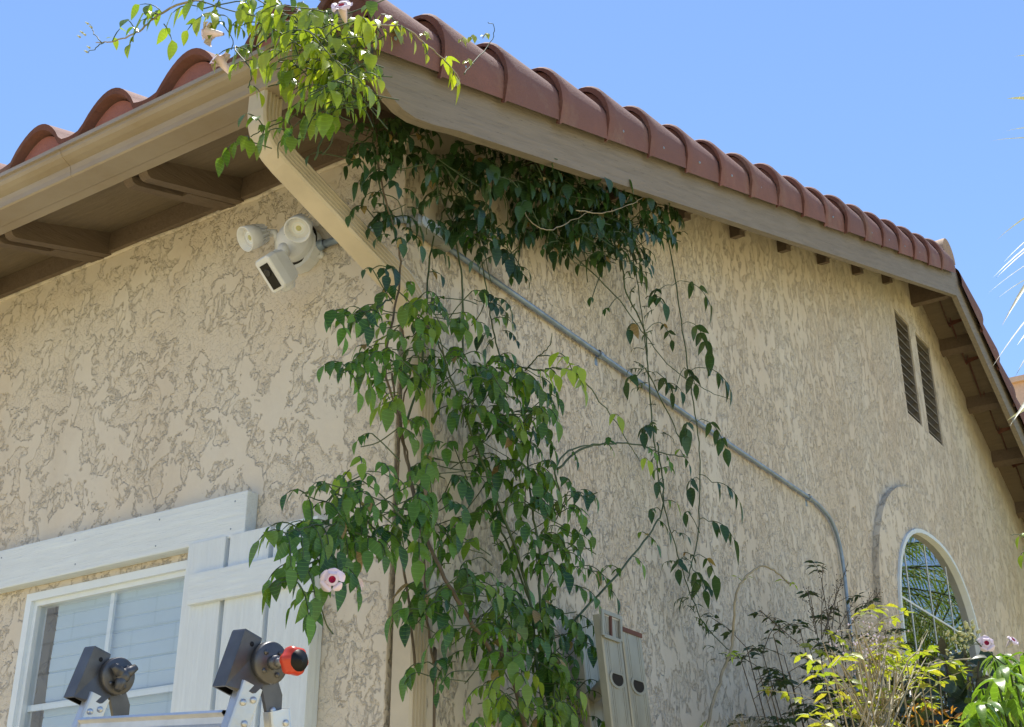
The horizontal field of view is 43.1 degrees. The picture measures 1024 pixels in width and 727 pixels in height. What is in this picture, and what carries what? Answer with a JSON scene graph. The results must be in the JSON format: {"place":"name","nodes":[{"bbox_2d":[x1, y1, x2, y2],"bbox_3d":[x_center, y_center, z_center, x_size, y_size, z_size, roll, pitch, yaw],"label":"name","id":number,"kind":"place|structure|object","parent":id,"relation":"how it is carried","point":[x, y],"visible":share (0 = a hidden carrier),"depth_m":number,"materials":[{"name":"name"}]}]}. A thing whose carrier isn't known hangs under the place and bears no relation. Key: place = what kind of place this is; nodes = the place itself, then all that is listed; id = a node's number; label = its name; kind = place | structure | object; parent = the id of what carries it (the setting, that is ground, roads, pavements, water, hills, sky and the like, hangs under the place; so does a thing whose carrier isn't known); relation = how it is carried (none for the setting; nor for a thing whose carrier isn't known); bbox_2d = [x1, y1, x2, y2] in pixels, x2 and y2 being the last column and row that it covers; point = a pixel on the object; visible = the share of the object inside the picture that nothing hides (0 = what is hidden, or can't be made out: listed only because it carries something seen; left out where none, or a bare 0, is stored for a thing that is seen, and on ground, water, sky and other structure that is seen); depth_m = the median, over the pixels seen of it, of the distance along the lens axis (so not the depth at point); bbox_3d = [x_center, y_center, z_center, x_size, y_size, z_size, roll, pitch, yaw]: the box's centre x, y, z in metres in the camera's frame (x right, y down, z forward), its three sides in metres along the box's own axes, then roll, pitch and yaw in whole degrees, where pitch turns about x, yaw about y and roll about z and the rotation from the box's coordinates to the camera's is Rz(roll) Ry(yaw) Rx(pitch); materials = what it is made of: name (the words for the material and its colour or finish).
{"place":"outdoors","nodes":[
{"label":"outdoors","id":0,"kind":"place"},
{"bbox_2d":[0,0,1023,377],"label":"sky","id":1,"kind":"structure","parent":0,"point":[898,111],"materials":[{"name":"blue"}]},
{"bbox_2d":[992,55,1023,423],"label":"palm tree","id":2,"kind":"object","parent":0,"point":[1021,409],"visible":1,"depth_m":5.73,"materials":[{"name":"white plant"}]},
{"bbox_2d":[1009,375,1023,404],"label":"neighbour house","id":3,"kind":"structure","parent":0,"point":[1017,382],"depth_m":27.05,"materials":[{"name":"orange paint"}]},
{"bbox_2d":[1010,533,1023,568],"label":"overhanging twig","id":4,"kind":"object","parent":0,"point":[1020,559],"visible":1,"depth_m":6.63,"materials":[{"name":"green plant"}]},
{"label":"ground","id":5,"kind":"structure","parent":0,"visible":0},
{"bbox_2d":[0,0,1023,726],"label":"stucco house","id":6,"kind":"structure","parent":5,"relation":"on","point":[178,420],"depth_m":4.97,"materials":[{"name":"paint"}]},
{"bbox_2d":[7,560,186,726],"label":"front window","id":7,"kind":"structure","parent":6,"relation":"in","point":[135,616],"depth_m":4.56,"materials":[{"name":"glass"}]},
{"bbox_2d":[237,213,323,292],"bbox_3d":[-0.796,-0.374,4.461,0.346,0.336,0.254,-15,-28,31],"label":"security floodlight","id":8,"kind":"object","parent":6,"relation":"attached to","point":[288,259],"visible":1,"depth_m":4.40,"materials":[{"name":"white plastic"}]},
{"bbox_2d":[77,0,494,176],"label":"roof vine","id":9,"kind":"object","parent":6,"relation":"attached to","point":[330,90],"visible":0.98,"depth_m":3.58,"materials":[{"name":"green plant"}]},
{"bbox_2d":[249,127,653,726],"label":"climbing vine","id":10,"kind":"object","parent":6,"relation":"attached to","point":[551,676],"visible":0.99,"depth_m":3.80,"materials":[{"name":"green plant"}]},
{"bbox_2d":[305,112,684,357],"bbox_3d":[0.121,-0.501,4.834,0.404,1.339,2.340,-15,-28,31],"label":"hanging vine","id":11,"kind":"object","parent":6,"relation":"hanging from","point":[574,227],"visible":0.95,"depth_m":4.60,"materials":[{"name":"green plant"}]},
{"bbox_2d":[316,214,857,690],"bbox_3d":[0.583,1.634,5.288,0.470,3.154,3.980,-15,-28,31],"label":"metal conduit","id":12,"kind":"object","parent":6,"relation":"attached to","point":[428,238],"visible":0.77,"depth_m":5.18,"materials":[{"name":"metal"}]},
{"bbox_2d":[573,609,651,726],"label":"electrical panel","id":13,"kind":"object","parent":6,"relation":"attached to","point":[617,672],"visible":1,"depth_m":4.01,"materials":[{"name":"metal"}]},
{"bbox_2d":[550,218,757,666],"bbox_3d":[0.634,0.196,5.364,0.246,2.169,1.819,-15,-28,31],"label":"vine strand","id":14,"kind":"object","parent":6,"relation":"hanging from","point":[685,435],"visible":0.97,"depth_m":5.42,"materials":[{"name":"green plant"}]},
{"bbox_2d":[700,565,797,726],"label":"vine shoot","id":15,"kind":"object","parent":6,"relation":"attached to","point":[729,655],"visible":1,"depth_m":4.76,"materials":[{"name":"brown plant"}]},
{"bbox_2d":[897,529,986,709],"bbox_3d":[2.799,1.768,8.496,0.093,1.310,1.790,-15,-28,31],"label":"arched window","id":16,"kind":"structure","parent":6,"relation":"in","point":[931,585],"depth_m":8.56,"materials":[{"name":"plastic"}]},
{"bbox_2d":[725,713,768,726],"bbox_3d":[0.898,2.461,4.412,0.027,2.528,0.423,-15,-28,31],"label":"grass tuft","id":17,"kind":"object","parent":5,"relation":"on","point":[742,724],"visible":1,"depth_m":4.91,"materials":[{"name":"green plant"}]},
{"bbox_2d":[703,560,913,726],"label":"nandina shrub","id":18,"kind":"object","parent":5,"relation":"on","point":[783,682],"visible":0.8,"depth_m":5.50,"materials":[{"name":"green plant"}]},
{"bbox_2d":[756,603,971,726],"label":"nandina shrub","id":19,"kind":"object","parent":5,"relation":"on","point":[870,699],"visible":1,"depth_m":4.07,"materials":[{"name":"green plant"}]},
{"bbox_2d":[878,636,1013,726],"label":"oval leaf shrub","id":20,"kind":"object","parent":5,"relation":"on","point":[958,699],"visible":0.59,"depth_m":5.10,"materials":[{"name":"green plant"}]},
{"bbox_2d":[885,620,1023,726],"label":"flowering shrub","id":21,"kind":"object","parent":5,"relation":"on","point":[1002,705],"visible":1,"depth_m":4.44,"materials":[{"name":"green plant"}]},
{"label":"path","id":22,"kind":"structure","parent":0,"visible":0},
{"bbox_2d":[64,629,308,726],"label":"folding ladder","id":23,"kind":"object","parent":22,"relation":"on","point":[252,669],"visible":1,"depth_m":2.09,"materials":[{"name":"metal"}]}
]}

